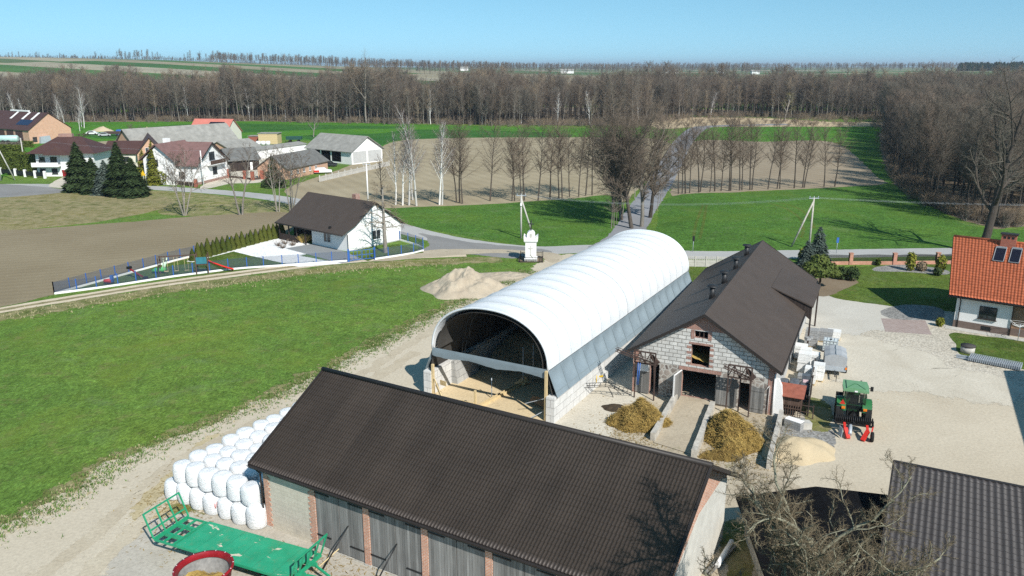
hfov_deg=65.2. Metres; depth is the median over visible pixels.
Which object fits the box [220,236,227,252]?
thuja
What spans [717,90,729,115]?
forest tree
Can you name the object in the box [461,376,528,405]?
timber formwork
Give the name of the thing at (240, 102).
forest tree
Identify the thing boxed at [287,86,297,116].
forest tree
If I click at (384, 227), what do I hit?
garden tree
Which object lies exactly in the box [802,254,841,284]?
tree
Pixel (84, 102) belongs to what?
forest tree
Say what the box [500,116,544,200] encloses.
alder
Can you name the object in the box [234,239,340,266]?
white gravel
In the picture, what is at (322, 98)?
forest tree
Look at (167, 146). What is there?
white house
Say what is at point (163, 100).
forest tree
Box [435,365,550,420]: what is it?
sand floor
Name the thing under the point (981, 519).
tiled shed
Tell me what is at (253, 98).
forest tree
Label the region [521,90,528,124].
forest tree
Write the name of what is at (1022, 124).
wood tree
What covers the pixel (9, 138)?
slurry tanker
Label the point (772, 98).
forest tree
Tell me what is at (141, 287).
track
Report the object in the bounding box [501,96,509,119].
forest tree
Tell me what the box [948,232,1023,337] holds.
orange roof house
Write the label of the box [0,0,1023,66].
sky
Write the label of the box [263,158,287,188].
spruce tree
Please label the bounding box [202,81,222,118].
forest tree
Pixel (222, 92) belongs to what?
forest tree
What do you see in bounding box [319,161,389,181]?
concrete fence
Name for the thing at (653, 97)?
forest tree
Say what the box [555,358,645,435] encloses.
concrete apron
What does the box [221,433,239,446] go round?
wrapped bale
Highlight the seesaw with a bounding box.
[126,266,147,279]
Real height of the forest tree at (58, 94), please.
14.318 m
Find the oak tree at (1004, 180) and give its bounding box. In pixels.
[957,55,1023,238]
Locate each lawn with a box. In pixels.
[72,251,281,289]
[830,264,956,310]
[949,332,1023,368]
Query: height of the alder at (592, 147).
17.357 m
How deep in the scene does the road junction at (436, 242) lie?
115.33 m
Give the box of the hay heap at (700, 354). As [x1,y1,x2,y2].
[692,345,709,363]
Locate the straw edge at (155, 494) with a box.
[116,433,219,537]
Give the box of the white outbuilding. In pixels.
[255,141,306,158]
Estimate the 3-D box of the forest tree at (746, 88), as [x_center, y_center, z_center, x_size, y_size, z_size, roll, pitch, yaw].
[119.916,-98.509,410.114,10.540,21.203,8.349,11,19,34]
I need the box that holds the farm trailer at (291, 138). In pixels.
[286,136,301,141]
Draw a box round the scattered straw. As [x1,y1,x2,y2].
[111,384,799,575]
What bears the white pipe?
on the old beam
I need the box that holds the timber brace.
[434,378,446,395]
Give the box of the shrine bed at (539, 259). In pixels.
[518,257,541,261]
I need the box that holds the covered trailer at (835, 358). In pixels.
[823,345,847,379]
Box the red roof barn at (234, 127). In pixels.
[192,119,242,138]
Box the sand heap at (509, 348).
[479,327,548,384]
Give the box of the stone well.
[960,343,975,354]
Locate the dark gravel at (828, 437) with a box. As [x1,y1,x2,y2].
[769,417,835,446]
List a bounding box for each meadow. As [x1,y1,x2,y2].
[389,195,625,246]
[655,185,1023,250]
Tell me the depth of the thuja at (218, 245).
110.32 m
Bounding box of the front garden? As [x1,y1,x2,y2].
[351,244,423,260]
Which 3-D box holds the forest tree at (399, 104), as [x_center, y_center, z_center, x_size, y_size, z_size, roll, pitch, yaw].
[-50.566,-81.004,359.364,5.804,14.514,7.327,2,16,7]
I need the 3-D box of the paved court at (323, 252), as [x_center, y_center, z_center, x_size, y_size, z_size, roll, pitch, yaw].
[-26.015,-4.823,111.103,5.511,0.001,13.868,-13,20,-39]
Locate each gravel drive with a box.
[793,331,1023,406]
[860,327,1023,398]
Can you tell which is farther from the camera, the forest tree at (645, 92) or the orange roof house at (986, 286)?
the forest tree at (645, 92)
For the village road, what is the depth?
114.07 m
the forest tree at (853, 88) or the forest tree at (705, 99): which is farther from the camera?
the forest tree at (705, 99)
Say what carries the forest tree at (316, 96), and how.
on the forest floor at (412, 121)
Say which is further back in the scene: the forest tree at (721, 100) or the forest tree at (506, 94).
the forest tree at (721, 100)
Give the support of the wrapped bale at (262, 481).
on the wrapped bale at (238, 511)
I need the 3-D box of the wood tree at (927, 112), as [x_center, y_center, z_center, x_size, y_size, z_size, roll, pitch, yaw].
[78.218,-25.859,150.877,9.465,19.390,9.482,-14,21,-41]
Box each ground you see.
[0,57,1023,515]
[102,510,392,575]
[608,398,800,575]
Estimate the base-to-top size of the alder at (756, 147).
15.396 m
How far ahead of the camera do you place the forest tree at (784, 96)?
400.54 m
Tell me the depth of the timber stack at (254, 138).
271.69 m
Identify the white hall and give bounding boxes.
[304,133,384,164]
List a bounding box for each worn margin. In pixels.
[0,257,502,320]
[0,269,529,523]
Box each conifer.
[136,149,145,180]
[145,141,162,185]
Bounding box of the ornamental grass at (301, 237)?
[298,234,311,242]
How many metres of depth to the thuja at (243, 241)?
114.54 m
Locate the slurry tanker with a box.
[0,135,19,142]
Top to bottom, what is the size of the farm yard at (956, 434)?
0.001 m
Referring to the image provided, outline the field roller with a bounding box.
[834,414,873,441]
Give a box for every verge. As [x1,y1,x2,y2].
[149,191,288,215]
[169,503,206,514]
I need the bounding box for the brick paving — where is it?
[881,318,931,334]
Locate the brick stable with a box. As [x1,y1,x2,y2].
[214,138,261,148]
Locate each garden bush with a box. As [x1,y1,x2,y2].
[152,171,166,184]
[261,180,272,187]
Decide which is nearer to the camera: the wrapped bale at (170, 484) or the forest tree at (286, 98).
the wrapped bale at (170, 484)
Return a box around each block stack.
[794,342,807,359]
[796,350,811,372]
[797,372,801,381]
[800,346,811,350]
[804,327,818,347]
[804,365,817,385]
[811,351,820,364]
[813,361,825,382]
[818,328,833,341]
[828,328,840,340]
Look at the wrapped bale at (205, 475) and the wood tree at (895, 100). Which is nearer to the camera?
the wrapped bale at (205, 475)
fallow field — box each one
[284,137,669,207]
[669,140,887,195]
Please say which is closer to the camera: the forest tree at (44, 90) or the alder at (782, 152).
the alder at (782, 152)
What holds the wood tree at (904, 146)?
on the forest floor at (949, 179)
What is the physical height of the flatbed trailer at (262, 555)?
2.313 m
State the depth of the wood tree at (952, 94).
213.40 m
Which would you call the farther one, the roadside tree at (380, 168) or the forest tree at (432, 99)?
the forest tree at (432, 99)
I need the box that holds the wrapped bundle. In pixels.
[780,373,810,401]
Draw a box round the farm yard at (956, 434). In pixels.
[0,254,1023,575]
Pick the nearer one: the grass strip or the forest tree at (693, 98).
the grass strip
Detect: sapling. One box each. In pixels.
[604,184,622,227]
[608,188,621,226]
[611,176,630,220]
[613,195,621,223]
[655,178,666,209]
[659,168,668,202]
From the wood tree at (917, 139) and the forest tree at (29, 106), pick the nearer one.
the wood tree at (917, 139)
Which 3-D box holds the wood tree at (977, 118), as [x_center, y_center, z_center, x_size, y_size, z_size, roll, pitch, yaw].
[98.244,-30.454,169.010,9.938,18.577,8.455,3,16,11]
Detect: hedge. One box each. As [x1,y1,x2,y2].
[0,144,24,168]
[0,154,3,173]
[5,151,37,175]
[22,140,34,146]
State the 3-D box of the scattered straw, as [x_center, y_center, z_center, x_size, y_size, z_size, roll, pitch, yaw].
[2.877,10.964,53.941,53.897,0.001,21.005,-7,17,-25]
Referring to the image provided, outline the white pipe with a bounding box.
[715,539,733,567]
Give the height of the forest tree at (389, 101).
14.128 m
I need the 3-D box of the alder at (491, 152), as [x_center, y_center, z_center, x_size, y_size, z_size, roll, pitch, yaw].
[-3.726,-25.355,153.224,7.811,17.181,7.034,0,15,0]
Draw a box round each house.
[136,133,157,166]
[138,138,229,184]
[560,69,573,72]
[750,70,759,73]
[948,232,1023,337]
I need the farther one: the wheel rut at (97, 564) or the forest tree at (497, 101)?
the forest tree at (497, 101)
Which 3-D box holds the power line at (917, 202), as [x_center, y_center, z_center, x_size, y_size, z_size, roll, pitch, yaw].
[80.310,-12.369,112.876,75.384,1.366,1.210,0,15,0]
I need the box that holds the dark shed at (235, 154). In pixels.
[220,147,261,170]
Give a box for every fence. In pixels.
[0,141,22,144]
[0,167,46,178]
[52,237,229,292]
[54,251,347,293]
[178,180,197,186]
[227,169,263,179]
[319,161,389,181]
[374,231,423,259]
[687,256,728,266]
[807,358,815,415]
[829,252,951,264]
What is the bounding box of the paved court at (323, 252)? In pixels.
[286,244,363,262]
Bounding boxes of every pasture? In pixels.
[0,193,175,229]
[839,139,894,185]
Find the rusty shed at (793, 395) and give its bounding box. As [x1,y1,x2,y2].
[781,382,813,418]
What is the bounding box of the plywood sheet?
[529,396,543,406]
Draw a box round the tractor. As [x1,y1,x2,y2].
[833,379,873,425]
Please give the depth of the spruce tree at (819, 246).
100.39 m
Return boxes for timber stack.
[248,135,257,141]
[257,132,281,143]
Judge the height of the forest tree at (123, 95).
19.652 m
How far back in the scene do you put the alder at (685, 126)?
161.13 m
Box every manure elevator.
[615,347,659,400]
[723,363,755,417]
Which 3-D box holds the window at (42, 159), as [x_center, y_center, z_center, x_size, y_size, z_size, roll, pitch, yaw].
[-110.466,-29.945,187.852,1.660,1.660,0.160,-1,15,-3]
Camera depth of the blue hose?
61.85 m
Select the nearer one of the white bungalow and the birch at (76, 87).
the white bungalow
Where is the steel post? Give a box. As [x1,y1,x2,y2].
[533,343,533,381]
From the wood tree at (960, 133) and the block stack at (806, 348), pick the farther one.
the wood tree at (960, 133)
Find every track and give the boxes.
[0,254,466,312]
[0,260,330,308]
[0,266,296,310]
[692,205,703,236]
[698,205,707,238]
[769,203,804,236]
[778,202,814,227]
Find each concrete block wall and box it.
[423,323,519,392]
[451,348,478,383]
[546,321,653,422]
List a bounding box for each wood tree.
[879,82,910,137]
[879,88,908,151]
[879,95,894,140]
[880,100,907,159]
[881,89,912,153]
[886,104,904,156]
[887,89,914,144]
[887,98,928,178]
[888,94,926,168]
[889,79,919,109]
[893,91,931,142]
[893,105,913,163]
[896,105,923,174]
[902,97,931,177]
[904,99,952,194]
[906,109,932,180]
[907,86,934,159]
[908,99,951,185]
[913,99,946,181]
[914,92,941,167]
[915,90,959,192]
[920,127,957,191]
[921,101,953,186]
[921,118,960,193]
[923,98,966,186]
[935,82,959,97]
[937,86,964,161]
[939,88,961,123]
[941,95,970,174]
[942,97,976,185]
[944,108,973,195]
[948,103,1013,203]
[948,113,994,199]
[949,85,977,164]
[951,108,991,216]
[952,99,973,183]
[953,102,990,189]
[955,127,984,199]
[956,99,978,178]
[956,106,987,185]
[957,101,991,187]
[960,98,985,174]
[970,83,993,97]
[970,116,994,192]
[976,116,995,196]
[978,93,1023,207]
[981,88,1013,183]
[982,98,1023,202]
[984,87,1022,204]
[995,117,1023,208]
[996,124,1023,200]
[999,85,1023,98]
[1009,84,1023,98]
[1009,103,1023,204]
[1010,94,1023,186]
[1017,108,1023,206]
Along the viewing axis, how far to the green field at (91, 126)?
335.58 m
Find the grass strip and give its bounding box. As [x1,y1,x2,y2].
[689,266,706,281]
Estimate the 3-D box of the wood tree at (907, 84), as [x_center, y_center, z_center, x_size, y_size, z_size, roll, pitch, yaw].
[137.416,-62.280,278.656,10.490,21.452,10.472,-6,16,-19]
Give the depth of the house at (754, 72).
1400.58 m
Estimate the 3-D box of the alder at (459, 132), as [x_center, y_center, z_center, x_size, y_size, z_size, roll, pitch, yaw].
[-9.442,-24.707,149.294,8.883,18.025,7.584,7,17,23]
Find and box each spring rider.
[103,275,113,283]
[152,258,166,273]
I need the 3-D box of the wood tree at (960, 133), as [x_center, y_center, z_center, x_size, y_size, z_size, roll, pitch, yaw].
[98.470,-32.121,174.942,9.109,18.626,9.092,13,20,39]
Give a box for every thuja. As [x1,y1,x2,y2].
[189,248,195,260]
[194,242,202,256]
[200,242,206,256]
[204,238,212,256]
[211,240,217,255]
[215,237,221,253]
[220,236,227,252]
[225,235,232,250]
[230,236,236,249]
[234,233,241,248]
[239,231,246,247]
[245,233,250,245]
[248,230,254,244]
[253,229,259,243]
[258,229,264,241]
[261,225,268,241]
[266,224,272,239]
[271,223,277,238]
[275,224,280,237]
[280,224,285,233]
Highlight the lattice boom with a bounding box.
[584,375,632,396]
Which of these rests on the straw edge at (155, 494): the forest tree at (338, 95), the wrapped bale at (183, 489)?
the wrapped bale at (183, 489)
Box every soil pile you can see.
[420,266,506,299]
[483,271,532,281]
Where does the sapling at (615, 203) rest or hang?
on the lane
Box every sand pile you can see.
[92,126,112,131]
[761,435,835,465]
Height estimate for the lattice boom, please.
1.524 m
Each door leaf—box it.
[635,363,649,392]
[672,370,681,397]
[715,377,737,406]
[749,386,764,413]
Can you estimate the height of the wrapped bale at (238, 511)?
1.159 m
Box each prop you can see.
[312,548,338,572]
[322,526,348,569]
[379,543,396,575]
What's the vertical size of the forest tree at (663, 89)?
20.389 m
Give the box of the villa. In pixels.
[26,133,111,175]
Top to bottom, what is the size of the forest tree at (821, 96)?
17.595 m
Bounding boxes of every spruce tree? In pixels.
[78,157,99,195]
[89,160,107,196]
[99,142,125,197]
[114,158,153,198]
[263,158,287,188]
[796,240,814,276]
[811,227,830,261]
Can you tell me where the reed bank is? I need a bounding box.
[651,117,880,128]
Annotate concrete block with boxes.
[772,413,799,423]
[784,416,804,431]
[803,420,812,429]
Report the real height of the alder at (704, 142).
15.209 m
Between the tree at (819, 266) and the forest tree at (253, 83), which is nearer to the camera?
the tree at (819, 266)
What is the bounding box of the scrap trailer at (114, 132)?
[104,131,119,135]
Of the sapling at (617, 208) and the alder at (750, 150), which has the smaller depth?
the sapling at (617, 208)
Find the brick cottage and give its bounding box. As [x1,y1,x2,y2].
[255,148,329,179]
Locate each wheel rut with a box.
[26,322,437,575]
[77,351,420,575]
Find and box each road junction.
[0,184,64,197]
[418,233,551,257]
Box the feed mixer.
[172,550,233,575]
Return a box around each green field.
[1,121,673,176]
[87,123,399,138]
[302,130,572,144]
[678,126,880,141]
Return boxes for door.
[314,491,341,552]
[339,500,364,561]
[368,510,396,573]
[395,519,421,575]
[427,531,456,575]
[457,541,484,575]
[492,553,523,575]
[524,564,555,575]
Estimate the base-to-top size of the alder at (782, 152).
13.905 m
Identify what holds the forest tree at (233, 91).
on the forest floor at (412, 121)
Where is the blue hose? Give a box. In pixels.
[636,363,640,384]
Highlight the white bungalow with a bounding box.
[274,192,404,250]
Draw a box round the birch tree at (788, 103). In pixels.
[780,92,793,119]
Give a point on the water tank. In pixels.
(829, 341)
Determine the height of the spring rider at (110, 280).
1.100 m
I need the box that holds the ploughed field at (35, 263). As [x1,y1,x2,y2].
[0,212,293,306]
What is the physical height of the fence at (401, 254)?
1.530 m
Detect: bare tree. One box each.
[200,63,221,115]
[307,112,319,136]
[349,50,389,122]
[585,94,598,126]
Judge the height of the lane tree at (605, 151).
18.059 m
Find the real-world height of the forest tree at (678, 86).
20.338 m
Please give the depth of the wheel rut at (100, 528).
48.35 m
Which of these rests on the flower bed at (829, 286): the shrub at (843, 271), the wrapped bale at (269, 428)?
the shrub at (843, 271)
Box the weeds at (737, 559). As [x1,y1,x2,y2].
[719,519,754,575]
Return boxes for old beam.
[704,545,736,573]
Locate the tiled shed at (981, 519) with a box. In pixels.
[880,460,1023,575]
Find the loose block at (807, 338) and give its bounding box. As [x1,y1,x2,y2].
[804,336,812,340]
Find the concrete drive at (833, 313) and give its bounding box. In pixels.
[803,296,891,335]
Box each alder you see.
[431,125,472,202]
[443,125,483,203]
[445,107,478,202]
[475,111,510,200]
[497,134,528,200]
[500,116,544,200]
[504,128,532,200]
[509,129,530,194]
[527,113,559,200]
[534,110,578,197]
[538,122,569,197]
[540,113,564,198]
[554,124,584,196]
[566,109,606,195]
[569,112,605,194]
[569,125,595,196]
[665,111,699,193]
[667,126,693,193]
[673,128,695,193]
[681,121,702,192]
[682,111,718,192]
[695,120,719,191]
[698,113,735,191]
[698,125,725,191]
[707,107,753,190]
[713,137,735,190]
[718,110,748,190]
[727,110,755,189]
[733,119,753,189]
[739,115,768,189]
[745,117,771,189]
[757,109,794,188]
[770,124,795,188]
[770,126,794,188]
[772,109,820,187]
[794,120,826,187]
[800,131,821,187]
[809,121,840,186]
[821,123,856,186]
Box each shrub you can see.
[835,266,846,279]
[843,266,860,280]
[875,258,880,265]
[905,251,916,270]
[915,261,926,270]
[933,267,942,275]
[934,254,947,271]
[935,316,944,326]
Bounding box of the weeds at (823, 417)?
[801,397,833,431]
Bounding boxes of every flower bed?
[816,277,857,295]
[872,265,949,274]
[881,305,944,319]
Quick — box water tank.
[822,337,838,351]
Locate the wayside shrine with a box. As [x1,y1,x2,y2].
[519,220,542,262]
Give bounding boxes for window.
[38,157,44,162]
[50,157,56,162]
[52,168,57,173]
[209,151,214,159]
[212,166,217,173]
[324,233,329,241]
[372,229,380,240]
[977,306,997,321]
[981,326,990,330]
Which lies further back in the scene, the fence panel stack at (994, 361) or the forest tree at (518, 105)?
the forest tree at (518, 105)
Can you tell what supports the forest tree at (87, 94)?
on the forest floor at (412, 121)
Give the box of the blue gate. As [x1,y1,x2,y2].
[347,247,375,261]
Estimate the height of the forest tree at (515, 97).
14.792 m
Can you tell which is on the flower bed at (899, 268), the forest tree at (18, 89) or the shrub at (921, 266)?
the shrub at (921, 266)
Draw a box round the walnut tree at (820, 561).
[697,420,956,575]
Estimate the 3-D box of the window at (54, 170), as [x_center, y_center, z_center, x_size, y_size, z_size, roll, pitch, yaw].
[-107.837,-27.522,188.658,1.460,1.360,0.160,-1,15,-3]
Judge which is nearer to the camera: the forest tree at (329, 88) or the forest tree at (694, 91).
the forest tree at (329, 88)
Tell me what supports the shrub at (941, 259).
on the flower bed at (899, 268)
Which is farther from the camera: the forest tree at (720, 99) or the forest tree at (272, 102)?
the forest tree at (720, 99)
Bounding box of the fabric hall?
[425,229,691,420]
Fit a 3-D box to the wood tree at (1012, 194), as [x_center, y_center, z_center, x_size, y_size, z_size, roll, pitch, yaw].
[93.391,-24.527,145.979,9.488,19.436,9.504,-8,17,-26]
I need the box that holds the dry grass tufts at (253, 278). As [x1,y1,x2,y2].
[1,260,456,321]
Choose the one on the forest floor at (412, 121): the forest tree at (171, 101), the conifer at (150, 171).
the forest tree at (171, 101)
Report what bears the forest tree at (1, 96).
on the forest floor at (412, 121)
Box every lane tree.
[556,96,637,219]
[580,69,674,228]
[585,114,642,212]
[602,79,680,226]
[637,90,691,217]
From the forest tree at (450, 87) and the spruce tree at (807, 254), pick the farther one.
the forest tree at (450, 87)
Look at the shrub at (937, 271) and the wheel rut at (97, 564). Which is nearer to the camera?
the wheel rut at (97, 564)
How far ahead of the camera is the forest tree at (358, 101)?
367.70 m
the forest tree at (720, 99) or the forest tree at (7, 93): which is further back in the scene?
the forest tree at (720, 99)
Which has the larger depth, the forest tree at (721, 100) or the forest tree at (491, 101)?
the forest tree at (721, 100)
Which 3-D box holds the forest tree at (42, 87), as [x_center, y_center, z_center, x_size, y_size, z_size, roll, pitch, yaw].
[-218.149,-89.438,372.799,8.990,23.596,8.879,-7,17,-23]
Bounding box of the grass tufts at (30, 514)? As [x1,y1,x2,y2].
[0,269,535,548]
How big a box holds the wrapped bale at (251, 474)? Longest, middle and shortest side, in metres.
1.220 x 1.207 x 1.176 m
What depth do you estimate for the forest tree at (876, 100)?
389.99 m
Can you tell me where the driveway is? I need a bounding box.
[49,177,65,187]
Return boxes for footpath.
[830,296,953,326]
[944,325,1023,341]
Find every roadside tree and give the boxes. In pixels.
[155,147,209,215]
[213,141,262,214]
[254,147,291,211]
[272,144,309,210]
[375,154,388,197]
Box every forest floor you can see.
[52,107,881,125]
[878,133,1023,228]
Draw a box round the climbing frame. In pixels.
[157,252,233,276]
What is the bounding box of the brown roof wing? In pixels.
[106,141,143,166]
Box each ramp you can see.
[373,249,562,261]
[654,395,714,453]
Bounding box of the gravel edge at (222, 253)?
[188,248,241,261]
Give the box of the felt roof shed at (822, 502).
[736,486,902,575]
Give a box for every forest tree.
[0,77,20,109]
[0,80,11,109]
[0,85,8,109]
[10,81,26,108]
[22,92,37,111]
[23,80,39,111]
[23,89,31,109]
[29,77,42,111]
[32,87,51,111]
[34,71,49,110]
[35,73,52,112]
[35,86,47,111]
[39,81,57,118]
[44,88,53,111]
[47,82,60,116]
[47,84,58,113]
[52,83,74,114]
[56,91,67,120]
[58,88,67,119]
[66,94,74,121]
[69,88,76,120]
[74,89,86,115]
[81,92,87,115]
[84,91,97,120]
[85,84,95,120]
[90,85,104,120]
[94,83,109,120]
[98,72,116,119]
[106,79,120,121]
[110,70,128,121]
[110,84,120,120]
[118,81,126,112]
[123,90,134,119]
[126,79,137,120]
[129,81,148,119]
[142,77,159,111]
[148,80,164,115]
[152,72,176,120]
[156,80,170,118]
[156,82,167,119]
[164,90,180,120]
[166,77,185,120]
[168,88,175,120]
[178,72,192,114]
[178,82,190,120]
[184,82,193,115]
[187,87,194,118]
[191,85,204,118]
[197,84,209,118]
[198,83,211,117]
[199,88,213,115]
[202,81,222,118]
[211,79,219,117]
[215,79,227,117]
[217,74,232,118]
[220,66,247,120]
[221,84,231,116]
[223,68,242,120]
[226,74,237,113]
[233,81,245,115]
[236,83,244,115]
[238,71,258,120]
[241,77,251,119]
[247,86,257,108]
[249,75,269,120]
[249,81,259,117]
[255,79,264,120]
[262,70,282,115]
[263,74,275,120]
[265,85,277,119]
[268,74,295,121]
[268,76,280,120]
[278,88,284,113]
[279,85,289,115]
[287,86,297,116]
[287,88,297,120]
[291,80,305,105]
[292,79,304,119]
[293,84,306,112]
[297,80,308,121]
[301,78,313,118]
[305,83,316,108]
[310,81,320,121]
[313,79,323,121]
[317,79,335,122]
[317,88,326,115]
[322,76,335,121]
[325,70,350,121]
[328,79,340,118]
[335,76,351,121]
[336,67,357,117]
[340,88,352,116]
[351,76,363,116]
[356,74,369,121]
[362,69,378,122]
[364,73,377,122]
[366,70,379,118]
[366,76,379,117]
[368,88,379,117]
[377,75,390,119]
[382,93,393,123]
[388,85,398,116]
[393,92,403,121]
[394,88,399,120]
[403,87,411,123]
[403,91,413,112]
[413,90,422,122]
[413,97,420,123]
[417,85,428,123]
[424,84,434,109]
[427,84,438,123]
[431,88,442,123]
[431,94,439,123]
[438,90,452,121]
[439,93,444,122]
[444,84,457,116]
[448,83,462,111]
[454,83,471,122]
[456,90,466,124]
[465,82,474,124]
[468,82,482,124]
[473,83,485,124]
[475,93,484,114]
[480,90,497,124]
[481,87,491,124]
[482,94,490,125]
[485,86,497,112]
[494,86,504,124]
[494,90,503,114]
[496,96,504,113]
[501,88,514,123]
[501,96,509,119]
[508,91,520,120]
[510,87,521,121]
[516,94,523,120]
[520,93,530,113]
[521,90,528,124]
[525,93,533,120]
[529,96,543,114]
[529,101,536,116]
[531,92,539,113]
[603,71,618,113]
[612,68,628,113]
[626,75,639,118]
[630,74,643,103]
[633,87,643,121]
[639,88,651,115]
[648,89,655,112]
[658,79,670,116]
[664,80,672,115]
[669,78,681,103]
[669,83,683,112]
[673,78,684,113]
[678,83,690,118]
[684,83,701,116]
[687,85,699,117]
[697,91,702,108]
[702,87,709,107]
[703,90,709,110]
[716,89,724,106]
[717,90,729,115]
[718,85,726,107]
[724,84,732,114]
[726,89,736,107]
[733,86,741,110]
[734,85,743,116]
[735,75,755,103]
[741,80,754,102]
[741,86,750,116]
[750,80,761,113]
[751,81,760,107]
[756,79,775,114]
[759,90,767,116]
[766,80,777,116]
[766,88,773,112]
[769,88,776,117]
[772,77,785,112]
[780,80,790,111]
[780,87,793,111]
[785,76,792,102]
[787,83,796,113]
[793,89,799,107]
[798,90,805,113]
[801,84,810,116]
[805,70,820,113]
[806,75,818,115]
[808,91,822,118]
[811,84,826,116]
[815,68,828,116]
[815,81,824,116]
[824,74,838,113]
[829,89,837,108]
[832,88,848,118]
[835,88,842,109]
[837,77,851,118]
[846,86,858,115]
[847,78,865,119]
[850,89,859,114]
[856,78,869,112]
[859,89,871,117]
[865,90,873,118]
[870,92,877,117]
[872,90,880,113]
[923,64,944,76]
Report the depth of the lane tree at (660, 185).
133.71 m
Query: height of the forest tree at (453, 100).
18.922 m
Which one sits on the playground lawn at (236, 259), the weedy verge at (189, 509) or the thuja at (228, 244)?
the thuja at (228, 244)
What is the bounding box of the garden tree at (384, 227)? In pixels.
[362,182,410,252]
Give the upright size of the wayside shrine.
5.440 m
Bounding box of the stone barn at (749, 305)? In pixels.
[626,240,820,414]
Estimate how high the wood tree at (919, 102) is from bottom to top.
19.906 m
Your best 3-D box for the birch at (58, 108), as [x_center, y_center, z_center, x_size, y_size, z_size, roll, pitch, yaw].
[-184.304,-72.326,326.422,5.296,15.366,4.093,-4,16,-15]
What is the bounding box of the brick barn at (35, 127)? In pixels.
[0,109,71,143]
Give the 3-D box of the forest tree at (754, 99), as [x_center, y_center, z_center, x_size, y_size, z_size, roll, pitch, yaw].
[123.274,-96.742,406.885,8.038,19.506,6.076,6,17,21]
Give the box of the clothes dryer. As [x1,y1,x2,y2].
[1010,320,1023,340]
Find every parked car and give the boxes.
[86,131,98,134]
[98,132,110,136]
[314,167,331,172]
[328,161,336,166]
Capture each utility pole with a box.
[0,151,15,180]
[200,150,203,184]
[363,163,369,200]
[516,194,529,238]
[791,196,818,246]
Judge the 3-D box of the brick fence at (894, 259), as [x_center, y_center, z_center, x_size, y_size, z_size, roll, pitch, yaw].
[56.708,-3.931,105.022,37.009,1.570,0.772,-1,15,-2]
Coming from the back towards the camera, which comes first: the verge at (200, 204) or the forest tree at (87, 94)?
the forest tree at (87, 94)
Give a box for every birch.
[6,91,15,109]
[51,99,63,119]
[52,93,65,121]
[73,105,81,129]
[75,85,90,127]
[75,90,85,126]
[180,85,188,115]
[243,87,251,119]
[381,130,406,204]
[392,105,426,205]
[395,123,416,204]
[397,118,425,204]
[402,134,419,199]
[427,89,435,123]
[427,122,457,204]
[429,120,457,204]
[553,93,561,111]
[584,90,590,122]
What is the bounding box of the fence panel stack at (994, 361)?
[956,353,1022,369]
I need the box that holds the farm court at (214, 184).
[200,158,266,188]
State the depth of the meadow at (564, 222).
134.85 m
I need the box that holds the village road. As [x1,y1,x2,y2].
[10,184,951,258]
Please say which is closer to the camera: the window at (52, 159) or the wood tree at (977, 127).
the wood tree at (977, 127)
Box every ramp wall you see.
[650,394,677,440]
[691,401,714,457]
[766,409,783,469]
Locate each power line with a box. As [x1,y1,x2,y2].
[522,194,813,204]
[819,197,1020,205]
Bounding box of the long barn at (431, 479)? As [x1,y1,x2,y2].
[247,367,738,575]
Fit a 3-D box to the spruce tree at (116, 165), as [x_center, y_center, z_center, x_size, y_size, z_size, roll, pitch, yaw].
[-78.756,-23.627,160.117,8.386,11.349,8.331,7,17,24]
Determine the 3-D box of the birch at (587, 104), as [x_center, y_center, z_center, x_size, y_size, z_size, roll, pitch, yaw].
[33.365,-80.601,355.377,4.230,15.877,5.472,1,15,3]
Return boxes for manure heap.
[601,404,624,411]
[604,396,672,432]
[698,448,741,462]
[704,408,764,454]
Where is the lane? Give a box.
[588,124,791,247]
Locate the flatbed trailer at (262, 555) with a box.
[142,492,330,575]
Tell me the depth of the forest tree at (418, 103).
360.67 m
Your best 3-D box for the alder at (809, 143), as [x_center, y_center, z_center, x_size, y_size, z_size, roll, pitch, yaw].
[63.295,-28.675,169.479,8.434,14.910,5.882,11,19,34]
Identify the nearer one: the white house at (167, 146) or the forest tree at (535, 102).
the white house at (167, 146)
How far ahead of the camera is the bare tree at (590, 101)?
341.34 m
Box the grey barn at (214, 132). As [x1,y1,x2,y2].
[115,123,237,142]
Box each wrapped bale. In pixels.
[164,477,177,500]
[172,459,190,482]
[176,482,191,504]
[185,461,205,486]
[189,449,207,461]
[189,487,205,509]
[198,467,218,491]
[203,453,221,466]
[203,491,218,515]
[205,443,223,454]
[211,470,232,496]
[216,457,234,470]
[217,496,232,519]
[219,446,236,456]
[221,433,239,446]
[227,474,247,501]
[229,460,247,474]
[230,449,251,461]
[231,501,246,524]
[234,438,253,449]
[235,426,254,438]
[240,480,263,505]
[242,467,261,480]
[245,452,254,461]
[246,503,266,529]
[249,430,267,443]
[249,443,261,452]
[252,419,268,430]
[258,473,264,495]
[264,422,278,433]
[265,414,281,422]
[279,407,290,416]
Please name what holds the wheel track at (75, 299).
on the worn margin at (138, 293)

